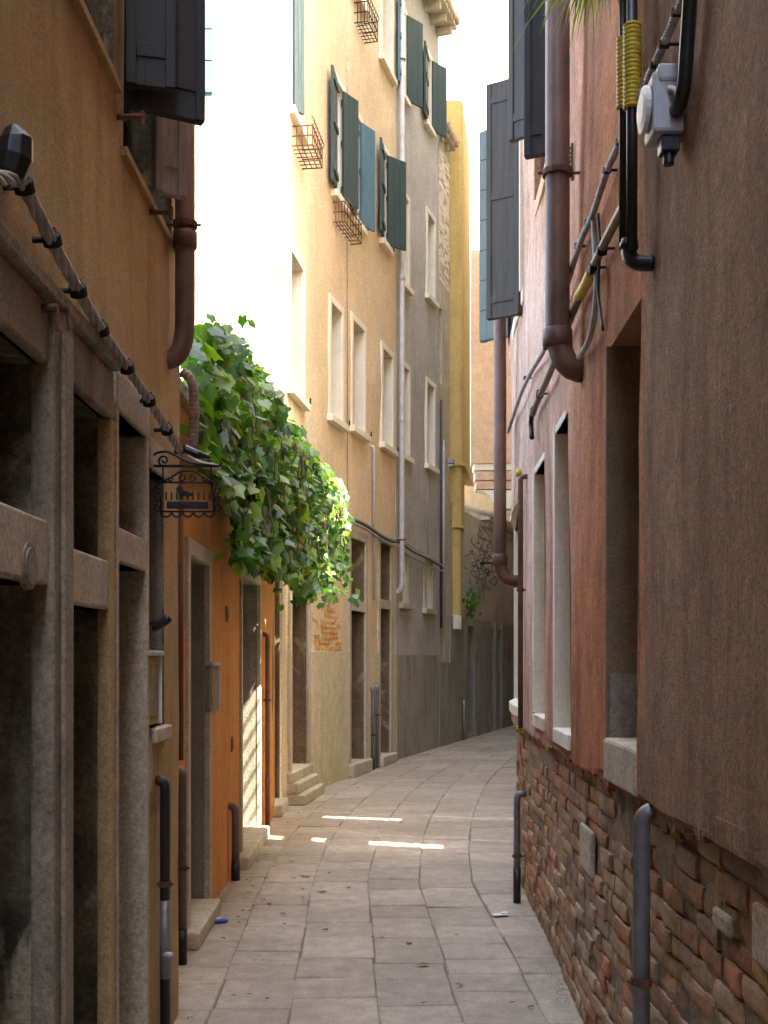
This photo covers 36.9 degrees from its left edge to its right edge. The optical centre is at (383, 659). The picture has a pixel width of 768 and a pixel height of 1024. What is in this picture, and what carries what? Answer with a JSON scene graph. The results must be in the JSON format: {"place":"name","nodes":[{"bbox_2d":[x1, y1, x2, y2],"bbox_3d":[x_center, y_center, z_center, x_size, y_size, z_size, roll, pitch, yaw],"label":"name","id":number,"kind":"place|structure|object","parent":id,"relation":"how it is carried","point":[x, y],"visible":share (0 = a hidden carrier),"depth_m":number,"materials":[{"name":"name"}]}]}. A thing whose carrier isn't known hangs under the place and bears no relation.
{"place":"outdoors","nodes":[
{"label":"outdoors","id":0,"kind":"place"},
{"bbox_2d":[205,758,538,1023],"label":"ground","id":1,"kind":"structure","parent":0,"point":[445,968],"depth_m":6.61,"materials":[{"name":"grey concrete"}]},
{"bbox_2d":[0,0,204,1023],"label":"house","id":2,"kind":"structure","parent":1,"relation":"on","point":[102,103],"depth_m":3.80,"materials":[{"name":"paint"}]},
{"bbox_2d":[41,303,59,330],"bbox_3d":[-0.877,-0.903,3.030,0.045,0.072,0.024,0,0,0],"label":"wall hook","id":3,"kind":"object","parent":2,"relation":"attached to","point":[50,308],"depth_m":3.02,"materials":[{"name":"metal"}]},
{"bbox_2d":[59,304,70,330],"bbox_3d":[-0.877,-0.938,3.143,0.045,0.072,0.024,0,0,0],"label":"wall hook","id":4,"kind":"object","parent":2,"relation":"attached to","point":[64,308],"depth_m":3.14,"materials":[{"name":"metal"}]},
{"bbox_2d":[0,124,219,470],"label":"cable bundle","id":5,"kind":"object","parent":2,"relation":"attached to","point":[16,153],"visible":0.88,"depth_m":3.04,"materials":[{"name":"rubber"}]},
{"bbox_2d":[71,0,175,93],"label":"window","id":6,"kind":"structure","parent":2,"relation":"in","point":[150,25],"depth_m":4.00,"materials":[{"name":"black wood"}]},
{"bbox_2d":[149,739,152,792],"bbox_3d":[-0.925,0.416,4.513,0.019,0.209,0.100,0,0,0],"label":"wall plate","id":7,"kind":"object","parent":2,"relation":"attached to","point":[150,765],"depth_m":4.51,"materials":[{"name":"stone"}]},
{"bbox_2d":[146,650,163,724],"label":"window","id":8,"kind":"structure","parent":2,"relation":"on","point":[154,687],"depth_m":4.53,"materials":[{"name":"yellow"}]},
{"bbox_2d":[149,614,171,631],"bbox_3d":[-0.884,-0.148,4.551,0.095,0.071,0.040,0,0,0],"label":"spotlight","id":9,"kind":"object","parent":2,"relation":"attached to","point":[163,621],"visible":0.97,"depth_m":4.54,"materials":[{"name":"black metal"}]},
{"bbox_2d":[120,0,204,252],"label":"window","id":10,"kind":"structure","parent":2,"relation":"in","point":[170,114],"depth_m":4.18,"materials":[{"name":"black wood"}]},
{"bbox_2d":[155,775,173,1023],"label":"standpipe","id":11,"kind":"object","parent":2,"relation":"attached to","point":[164,883],"visible":0.93,"depth_m":4.68,"materials":[{"name":"metal"}]},
{"bbox_2d":[166,123,200,369],"bbox_3d":[-0.868,-2.299,4.941,0.164,2.105,0.108,0,0,0],"label":"drainpipe","id":12,"kind":"object","parent":2,"relation":"attached to","point":[184,224],"visible":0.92,"depth_m":4.90,"materials":[{"name":"brown metal"}]},
{"bbox_2d":[149,450,222,517],"bbox_3d":[-0.787,-0.711,4.570,0.294,0.293,0.030,0,0,0],"label":"hanging sign","id":13,"kind":"object","parent":2,"relation":"attached to","point":[186,504],"visible":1,"depth_m":4.57,"materials":[{"name":"metal"}]},
{"bbox_2d":[179,378,287,949],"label":"garden wall","id":14,"kind":"structure","parent":1,"relation":"on","point":[220,775],"depth_m":7.90,"materials":[{"name":"orange paint"}]},
{"bbox_2d":[178,470,183,759],"bbox_3d":[-1.077,-0.239,6.101,0.028,1.538,0.028,0,0,0],"label":"wall pipe","id":15,"kind":"object","parent":14,"relation":"attached to","point":[181,619],"depth_m":6.09,"materials":[{"name":"brown metal"}]},
{"bbox_2d":[178,766,189,965],"bbox_3d":[-1.080,1.076,6.043,0.114,1.048,0.060,0,0,0],"label":"standpipe","id":16,"kind":"object","parent":14,"relation":"attached to","point":[183,867],"visible":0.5,"depth_m":6.02,"materials":[{"name":"metal"}]},
{"bbox_2d":[180,368,198,456],"bbox_3d":[-0.948,-1.192,5.600,0.100,0.459,0.053,0,0,0],"label":"corrugated hose","id":17,"kind":"object","parent":14,"relation":"attached to","point":[187,376],"visible":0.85,"depth_m":5.58,"materials":[{"name":"plastic"}]},
{"bbox_2d":[205,662,221,711],"bbox_3d":[-1.101,0.172,7.426,0.055,0.316,0.409,0,0,0],"label":"letter box","id":18,"kind":"object","parent":14,"relation":"attached to","point":[212,686],"visible":1,"depth_m":7.30,"materials":[{"name":"metal"}]},
{"bbox_2d":[225,606,228,621],"bbox_3d":[-1.117,-0.328,8.195,0.016,0.110,0.110,0,0,0],"label":"meter cover","id":19,"kind":"object","parent":14,"relation":"attached to","point":[226,613],"visible":1,"depth_m":8.15,"materials":[{"name":"metal"}]},
{"bbox_2d":[231,736,233,751],"bbox_3d":[-1.119,0.619,8.480,0.016,0.110,0.110,0,0,0],"label":"meter cover","id":20,"kind":"object","parent":14,"relation":"attached to","point":[232,743],"visible":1,"depth_m":8.45,"materials":[{"name":"brown metal"}]},
{"bbox_2d":[263,632,270,829],"bbox_3d":[-1.116,0.668,10.841,0.105,1.864,0.054,0,0,0],"label":"standpipe","id":21,"kind":"object","parent":14,"relation":"attached to","point":[267,699],"visible":0.9,"depth_m":10.82,"materials":[{"name":"metal"}]},
{"bbox_2d":[180,313,361,612],"bbox_3d":[-1.057,-0.288,8.926,1.704,3.784,6.659,0,0,0],"label":"vine","id":22,"kind":"object","parent":14,"relation":"attached to","point":[283,493],"visible":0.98,"depth_m":7.65,"materials":[{"name":"green plant"}]},
{"bbox_2d":[180,0,405,805],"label":"house","id":23,"kind":"structure","parent":1,"relation":"on","point":[271,256],"depth_m":14.42,"materials":[{"name":"yellow paint"}]},
{"bbox_2d":[287,239,310,411],"bbox_3d":[-0.974,-3.788,13.108,0.100,1.705,0.970,0,0,7],"label":"window","id":24,"kind":"structure","parent":23,"relation":"in","point":[298,396],"depth_m":13.06,"materials":[{"name":"beige stone"}]},
{"bbox_2d":[289,0,309,146],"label":"window","id":25,"kind":"structure","parent":23,"relation":"in","point":[296,7],"depth_m":12.87,"materials":[{"name":"beige stone"}]},
{"bbox_2d":[292,116,324,169],"bbox_3d":[-0.864,-5.911,13.149,0.270,0.339,0.619,0,0,7],"label":"flower basket","id":26,"kind":"object","parent":23,"relation":"attached to","point":[319,149],"visible":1,"depth_m":13.05,"materials":[{"name":"metal"}]},
{"bbox_2d":[327,293,348,431],"bbox_3d":[-0.606,-3.888,15.088,0.100,1.645,0.776,0,0,14],"label":"window","id":27,"kind":"structure","parent":23,"relation":"in","point":[339,423],"depth_m":15.10,"materials":[{"name":"beige stone"}]},
{"bbox_2d":[331,65,358,213],"bbox_3d":[-0.568,-6.853,15.146,0.176,1.675,1.030,0,0,16],"label":"window","id":28,"kind":"structure","parent":23,"relation":"in","point":[349,105],"depth_m":15.37,"materials":[{"name":"green wood"}]},
{"bbox_2d":[347,0,347,510],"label":"wire","id":29,"kind":"object","parent":23,"relation":"attached to","point":[347,277],"visible":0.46,"depth_m":15.61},
{"bbox_2d":[333,193,362,244],"bbox_3d":[-0.473,-5.881,15.358,0.190,0.379,0.848,0,0,14],"label":"flower basket","id":30,"kind":"object","parent":23,"relation":"attached to","point":[353,235],"visible":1,"depth_m":15.25,"materials":[{"name":"metal"}]},
{"bbox_2d":[349,311,370,442],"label":"window","id":31,"kind":"structure","parent":23,"relation":"in","point":[362,434],"depth_m":16.29,"materials":[{"name":"beige stone"}]},
{"bbox_2d":[355,0,370,19],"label":"window","id":32,"kind":"structure","parent":23,"relation":"in","point":[360,5],"depth_m":16.29,"materials":[{"name":"beige stone"}]},
{"bbox_2d":[352,113,374,236],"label":"window","id":33,"kind":"structure","parent":23,"relation":"in","point":[366,134],"depth_m":16.31,"materials":[{"name":"teal wood"}]},
{"bbox_2d":[354,0,378,43],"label":"flower basket","id":34,"kind":"object","parent":23,"relation":"attached to","point":[371,22],"visible":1,"depth_m":16.14,"materials":[{"name":"metal"}]},
{"bbox_2d":[370,445,374,599],"bbox_3d":[-0.171,-2.020,16.899,0.091,2.276,0.043,0,0,14],"label":"wall pipe","id":35,"kind":"object","parent":23,"relation":"attached to","point":[373,520],"depth_m":16.87,"materials":[{"name":"grey metal"}]},
{"bbox_2d":[371,686,374,769],"bbox_3d":[-0.178,0.990,16.802,0.125,1.220,0.067,0,0,15],"label":"standpipe","id":36,"kind":"object","parent":23,"relation":"attached to","point":[372,723],"visible":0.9,"depth_m":16.77,"materials":[{"name":"grey metal"}]},
{"bbox_2d":[375,684,379,767],"bbox_3d":[-0.113,0.978,17.058,0.126,1.244,0.068,0,0,15],"label":"standpipe","id":37,"kind":"object","parent":23,"relation":"attached to","point":[377,714],"visible":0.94,"depth_m":17.03,"materials":[{"name":"grey metal"}]},
{"bbox_2d":[379,341,397,456],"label":"window","id":38,"kind":"structure","parent":23,"relation":"in","point":[388,448],"depth_m":17.75,"materials":[{"name":"beige stone"}]},
{"bbox_2d":[379,0,397,86],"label":"window","id":39,"kind":"structure","parent":23,"relation":"in","point":[389,68],"depth_m":17.84,"materials":[{"name":"beige stone"}]},
{"bbox_2d":[379,137,405,256],"bbox_3d":[0.051,-7.093,17.597,0.261,1.595,0.993,0,0,22],"label":"window","id":40,"kind":"structure","parent":23,"relation":"in","point":[395,189],"depth_m":17.80,"materials":[{"name":"green wood"}]},
{"bbox_2d":[350,517,443,571],"bbox_3d":[0.253,-1.792,18.261,0.109,0.337,5.995,0,0,15],"label":"cable run","id":41,"kind":"object","parent":23,"relation":"attached to","point":[370,527],"visible":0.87,"depth_m":17.87,"materials":[{"name":"black rubber"}]},
{"bbox_2d":[396,121,458,746],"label":"house","id":42,"kind":"structure","parent":1,"relation":"on","point":[448,143],"depth_m":21.60,"materials":[{"name":"yellow paint"}]},
{"bbox_2d":[442,440,444,627],"bbox_3d":[1.100,-2.330,21.263,0.048,3.476,0.048,0,0,0],"label":"wall pipe","id":43,"kind":"object","parent":42,"relation":"attached to","point":[443,532],"depth_m":21.25,"materials":[{"name":"grey metal"}]},
{"bbox_2d":[448,459,454,466],"bbox_3d":[1.200,-3.751,21.900,0.280,0.140,0.200,0,0,0],"label":"wall lamp","id":44,"kind":"object","parent":42,"relation":"attached to","point":[451,462],"visible":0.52,"depth_m":21.81,"materials":[{"name":"grey metal"}]},
{"bbox_2d":[396,0,459,759],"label":"house","id":45,"kind":"structure","parent":1,"relation":"on","point":[428,23],"depth_m":19.87,"materials":[{"name":"beige paint"}]},
{"bbox_2d":[396,0,405,594],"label":"drainpipe","id":46,"kind":"object","parent":45,"relation":"attached to","point":[399,590],"visible":0.88,"depth_m":18.34,"materials":[{"name":"metal"}]},
{"bbox_2d":[399,548,413,609],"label":"window","id":47,"kind":"structure","parent":45,"relation":"in","point":[407,605],"depth_m":19.04,"materials":[{"name":"beige stone"}]},
{"bbox_2d":[405,193,413,296],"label":"window","id":48,"kind":"structure","parent":45,"relation":"in","point":[409,291],"depth_m":19.07,"materials":[{"name":"beige stone"}]},
{"bbox_2d":[405,362,414,464],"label":"window","id":49,"kind":"structure","parent":45,"relation":"in","point":[408,458],"depth_m":19.10,"materials":[{"name":"beige stone"}]},
{"bbox_2d":[398,0,422,108],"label":"window","id":50,"kind":"structure","parent":45,"relation":"in","point":[413,28],"depth_m":18.99,"materials":[{"name":"green wood"}]},
{"bbox_2d":[422,555,437,614],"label":"window","id":51,"kind":"structure","parent":45,"relation":"in","point":[431,610],"depth_m":20.39,"materials":[{"name":"beige stone"}]},
{"bbox_2d":[424,376,439,474],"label":"window","id":52,"kind":"structure","parent":45,"relation":"in","point":[432,468],"depth_m":20.59,"materials":[{"name":"beige stone"}]},
{"bbox_2d":[425,206,439,308],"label":"window","id":53,"kind":"structure","parent":45,"relation":"in","point":[430,298],"depth_m":20.71,"materials":[{"name":"beige stone"}]},
{"bbox_2d":[423,41,446,137],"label":"window","id":54,"kind":"structure","parent":45,"relation":"in","point":[437,81],"depth_m":20.58,"materials":[{"name":"green wood"}]},
{"bbox_2d":[440,400,441,627],"bbox_3d":[1.048,-2.677,21.086,0.044,4.180,0.044,0,0,0],"label":"wall pipe","id":55,"kind":"object","parent":45,"relation":"attached to","point":[441,512],"depth_m":21.07,"materials":[{"name":"grey metal"}]},
{"bbox_2d":[447,100,471,629],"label":"house","id":56,"kind":"structure","parent":1,"relation":"on","point":[459,247],"depth_m":22.16,"materials":[{"name":"yellow paint"}]},
{"bbox_2d":[449,503,513,742],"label":"garden wall","id":57,"kind":"structure","parent":1,"relation":"on","point":[481,654],"depth_m":24.66,"materials":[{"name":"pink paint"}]},
{"bbox_2d":[463,700,464,739],"bbox_3d":[1.594,1.198,22.910,0.048,0.803,0.048,0,0,0],"label":"wall pipe","id":58,"kind":"object","parent":57,"relation":"attached to","point":[463,719],"depth_m":22.89,"materials":[{"name":"grey metal"}]},
{"bbox_2d":[462,525,497,618],"bbox_3d":[2.029,-1.859,24.079,0.804,2.066,2.495,0,0,13],"label":"dry vine","id":59,"kind":"object","parent":57,"relation":"attached to","point":[472,604],"visible":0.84,"depth_m":23.71,"materials":[{"name":"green plant"}]},
{"bbox_2d":[465,485,510,521],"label":"house","id":60,"kind":"structure","parent":1,"relation":"on","point":[478,500],"depth_m":30.97,"materials":[{"name":"beige paint"}]},
{"bbox_2d":[467,250,511,510],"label":"house","id":61,"kind":"structure","parent":1,"relation":"on","point":[482,417],"depth_m":26.00,"materials":[{"name":"paint"}]},
{"bbox_2d":[478,0,507,249],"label":"house","id":62,"kind":"structure","parent":1,"relation":"on","point":[492,41],"depth_m":31.95,"materials":[{"name":"paint"}]},
{"bbox_2d":[479,0,767,1023],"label":"house","id":63,"kind":"structure","parent":1,"relation":"on","point":[641,458],"depth_m":3.58,"materials":[{"name":"paint"}]},
{"bbox_2d":[479,79,523,356],"bbox_3d":[0.826,-3.145,8.131,0.264,1.770,1.392,0,0,3],"label":"window","id":64,"kind":"structure","parent":63,"relation":"in","point":[501,225],"depth_m":7.59,"materials":[{"name":"grey wood"}]},
{"bbox_2d":[492,318,517,587],"bbox_3d":[0.844,-1.668,7.954,0.190,2.336,0.106,0,0,0],"label":"drainpipe","id":65,"kind":"object","parent":63,"relation":"attached to","point":[500,564],"visible":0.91,"depth_m":7.92,"materials":[{"name":"brown metal"}]},
{"bbox_2d":[509,503,517,716],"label":"window","id":66,"kind":"structure","parent":63,"relation":"in","point":[513,704],"depth_m":9.43,"materials":[{"name":"white stone"}]},
{"bbox_2d":[511,790,525,903],"bbox_3d":[0.889,1.228,7.579,0.096,0.743,0.056,0,0,0],"label":"standpipe","id":67,"kind":"object","parent":63,"relation":"attached to","point":[517,855],"visible":1,"depth_m":7.56,"materials":[{"name":"grey metal"}]},
{"bbox_2d":[519,292,521,313],"bbox_3d":[0.894,-2.340,7.560,0.020,0.140,0.080,0,0,0],"label":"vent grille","id":68,"kind":"object","parent":63,"relation":"attached to","point":[520,309],"visible":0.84,"depth_m":7.52,"materials":[{"name":"metal"}]},
{"bbox_2d":[516,469,527,732],"bbox_3d":[0.881,-0.374,7.260,0.097,1.665,0.086,0,0,0],"label":"wall pipe","id":69,"kind":"object","parent":63,"relation":"attached to","point":[520,589],"depth_m":7.22,"materials":[{"name":"brown metal"}]},
{"bbox_2d":[508,0,544,216],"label":"window","id":70,"kind":"structure","parent":63,"relation":"in","point":[526,62],"depth_m":5.82,"materials":[{"name":"black wood"}]},
{"bbox_2d":[532,453,544,731],"bbox_3d":[0.975,-0.370,6.509,0.216,1.520,0.572,0,0,2],"label":"window","id":71,"kind":"structure","parent":63,"relation":"in","point":[538,719],"depth_m":6.75,"materials":[{"name":"white stone"}]},
{"bbox_2d":[538,0,582,382],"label":"drainpipe","id":72,"kind":"object","parent":63,"relation":"attached to","point":[557,172],"visible":0.91,"depth_m":4.80,"materials":[{"name":"brown metal"}]},
{"bbox_2d":[553,411,570,750],"bbox_3d":[0.940,-0.375,5.457,0.214,1.570,0.577,0,0,2],"label":"window","id":73,"kind":"structure","parent":63,"relation":"in","point":[561,574],"depth_m":5.70,"materials":[{"name":"white stone"}]},
{"bbox_2d":[513,0,619,52],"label":"hanging plant","id":74,"kind":"object","parent":63,"relation":"hanging from","point":[595,3],"visible":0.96,"depth_m":3.81,"materials":[{"name":"green plant"}]},
{"bbox_2d":[570,143,573,180],"bbox_3d":[0.822,-2.184,5.044,0.018,0.160,0.022,0,0,0],"label":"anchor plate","id":75,"kind":"object","parent":63,"relation":"attached to","point":[572,157],"visible":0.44,"depth_m":5.03,"materials":[{"name":"brown metal"}]},
{"bbox_2d":[529,205,618,439],"bbox_3d":[0.819,-1.376,5.154,0.079,0.259,2.832,0,0,1],"label":"conduit","id":76,"kind":"object","parent":63,"relation":"attached to","point":[602,248],"visible":0.84,"depth_m":4.47,"materials":[{"name":"metal"}]},
{"bbox_2d":[506,0,681,433],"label":"cable bundle","id":77,"kind":"object","parent":63,"relation":"attached to","point":[664,43],"visible":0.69,"depth_m":4.04,"materials":[{"name":"rubber"}]},
{"bbox_2d":[576,213,597,359],"bbox_3d":[0.798,-1.460,4.500,0.024,0.466,0.432,0,0,1],"label":"hose","id":78,"kind":"object","parent":77,"relation":"hanging from","point":[594,313],"visible":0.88,"depth_m":4.34,"materials":[{"name":"plastic"}]},
{"bbox_2d":[596,213,604,330],"bbox_3d":[0.795,-1.427,4.225,0.011,0.466,0.113,0,0,0],"label":"wire","id":79,"kind":"object","parent":63,"relation":"attached to","point":[598,278],"visible":0.84,"depth_m":4.25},
{"bbox_2d":[604,346,640,796],"bbox_3d":[1.061,-0.360,3.972,0.527,1.600,0.609,0,0,0],"label":"window","id":80,"kind":"structure","parent":63,"relation":"in","point":[622,363],"depth_m":4.25,"materials":[{"name":"white stone"}]},
{"bbox_2d":[616,0,654,271],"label":"conduit","id":81,"kind":"object","parent":63,"relation":"attached to","point":[628,60],"visible":0.97,"depth_m":3.50,"materials":[{"name":"black plastic"}]},
{"bbox_2d":[627,803,657,1023],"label":"standpipe","id":82,"kind":"object","parent":63,"relation":"attached to","point":[641,980],"visible":0.86,"depth_m":3.50,"materials":[{"name":"grey metal"}]},
{"bbox_2d":[637,63,685,166],"bbox_3d":[0.753,-1.470,3.114,0.114,0.255,0.156,0,0,0],"label":"junction box","id":83,"kind":"object","parent":63,"relation":"attached to","point":[660,127],"visible":0.87,"depth_m":3.08,"materials":[{"name":"grey plastic"}]},
{"bbox_2d":[669,0,697,117],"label":"conduit","id":84,"kind":"object","parent":63,"relation":"attached to","point":[677,108],"visible":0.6,"depth_m":2.95,"materials":[{"name":"black plastic"}]},
{"bbox_2d":[174,725,583,1023],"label":"pavement","id":85,"kind":"structure","parent":0,"point":[329,978],"depth_m":7.17,"materials":[{"name":"grey stone"}]},
{"bbox_2d":[215,917,227,922],"bbox_3d":[-0.995,1.583,7.004,0.075,0.020,0.066,0,0,-23],"label":"cigarette packet","id":86,"kind":"object","parent":85,"relation":"on","point":[218,920],"visible":1,"depth_m":6.98,"materials":[{"name":"blue cardboard"}]},
{"bbox_2d":[228,802,239,880],"bbox_3d":[-1.100,1.316,8.356,0.108,0.568,0.065,0,0,0],"label":"standpipe","id":87,"kind":"object","parent":85,"relation":"on","point":[235,862],"visible":0.92,"depth_m":8.33,"materials":[{"name":"grey metal"}]},
{"bbox_2d":[181,769,569,1023],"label":"grit","id":88,"kind":"object","parent":85,"relation":"on","point":[435,933],"visible":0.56,"depth_m":5.86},
{"bbox_2d":[492,911,508,915],"bbox_3d":[0.733,1.587,7.195,0.111,0.013,0.070,0,0,-17],"label":"paper scrap","id":89,"kind":"object","parent":85,"relation":"on","point":[504,913],"visible":1,"depth_m":7.18,"materials":[{"name":"white paper"}]},
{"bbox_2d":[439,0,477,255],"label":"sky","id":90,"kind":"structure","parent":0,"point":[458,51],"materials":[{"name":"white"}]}
]}

